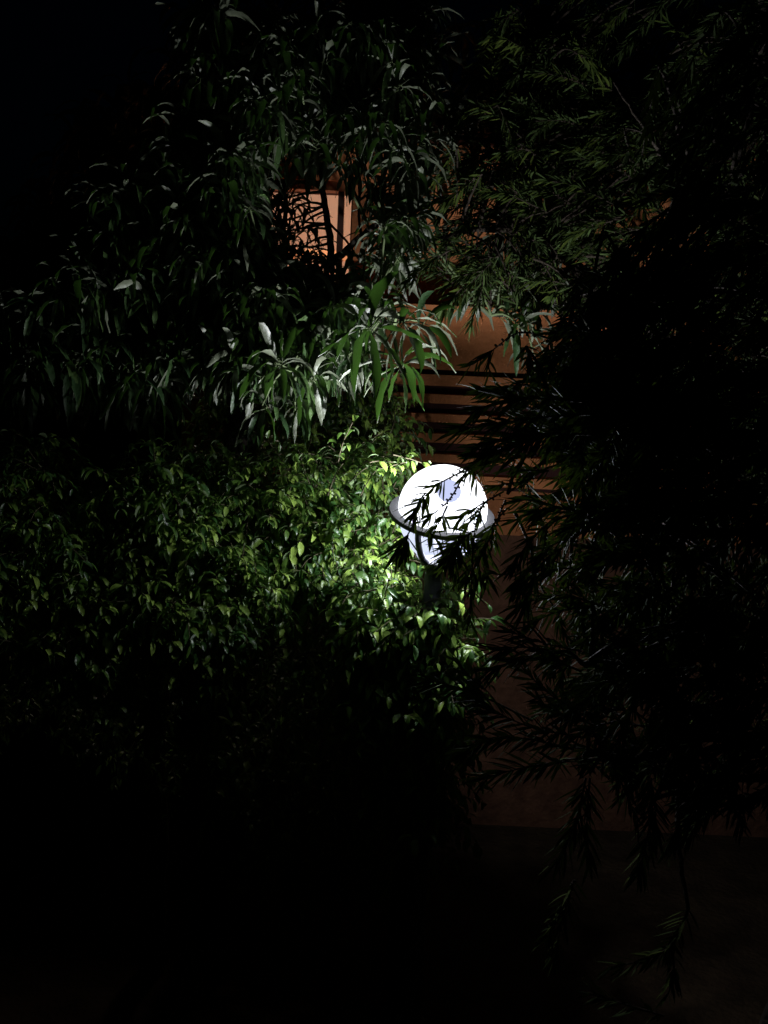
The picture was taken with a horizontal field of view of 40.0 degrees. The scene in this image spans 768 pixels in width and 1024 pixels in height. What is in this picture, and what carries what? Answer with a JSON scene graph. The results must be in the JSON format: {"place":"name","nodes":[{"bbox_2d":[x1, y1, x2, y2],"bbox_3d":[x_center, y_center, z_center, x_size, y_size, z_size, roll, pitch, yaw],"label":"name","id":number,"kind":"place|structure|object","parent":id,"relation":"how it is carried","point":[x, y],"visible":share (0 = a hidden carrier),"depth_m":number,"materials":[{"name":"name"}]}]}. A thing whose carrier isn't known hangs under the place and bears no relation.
{"place":"outdoors","nodes":[
{"label":"outdoors","id":0,"kind":"place"},
{"bbox_2d":[0,0,763,367],"label":"sky","id":1,"kind":"structure","parent":0,"point":[52,52],"materials":[{"name":"black"}]},
{"bbox_2d":[0,380,767,1023],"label":"ground","id":2,"kind":"structure","parent":0,"point":[70,942],"depth_m":5.20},
{"bbox_2d":[0,46,173,861],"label":"mango tree","id":3,"kind":"object","parent":2,"relation":"on","point":[63,796],"visible":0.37,"depth_m":5.38,"materials":[{"name":"green plant"}]},
{"bbox_2d":[0,364,450,975],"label":"weeping fig","id":4,"kind":"object","parent":2,"relation":"on","point":[170,606],"visible":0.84,"depth_m":4.19,"materials":[{"name":"green plant"}]},
{"bbox_2d":[0,0,467,929],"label":"mango tree","id":5,"kind":"object","parent":2,"relation":"on","point":[210,284],"visible":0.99,"depth_m":4.16,"materials":[{"name":"green plant"}]},
{"bbox_2d":[308,546,506,1011],"bbox_3d":[0.088,1.143,4.214,0.770,2.080,0.635,8,9,32],"label":"weeping fig","id":6,"kind":"object","parent":2,"relation":"on","point":[381,681],"visible":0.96,"depth_m":4.03,"materials":[{"name":"green plant"}]},
{"bbox_2d":[389,464,494,1023],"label":"garden lamp","id":7,"kind":"object","parent":2,"relation":"on","point":[410,1011],"visible":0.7,"depth_m":3.99,"materials":[{"name":"grey"}]},
{"bbox_2d":[375,0,767,497],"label":"mango tree","id":8,"kind":"object","parent":2,"relation":"on","point":[472,93],"visible":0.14,"depth_m":4.98,"materials":[{"name":"green plant"}]},
{"bbox_2d":[376,0,767,1023],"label":"bottlebrush tree","id":9,"kind":"object","parent":2,"relation":"on","point":[670,444],"visible":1,"depth_m":2.68,"materials":[{"name":"green plant"}]},
{"bbox_2d":[389,0,767,465],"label":"bottlebrush tree","id":10,"kind":"object","parent":2,"relation":"on","point":[585,200],"visible":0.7,"depth_m":4.50,"materials":[{"name":"green plant"}]},
{"bbox_2d":[117,84,767,837],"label":"apartment house","id":11,"kind":"structure","parent":0,"point":[529,804],"depth_m":6.23,"materials":[{"name":"paint"}]},
{"bbox_2d":[276,174,363,286],"bbox_3d":[-0.499,-1.527,5.984,0.747,0.810,0.170,3,8,0],"label":"window","id":12,"kind":"structure","parent":11,"relation":"in","point":[331,186],"depth_m":5.94,"materials":[{"name":"brown wood"}]}
]}

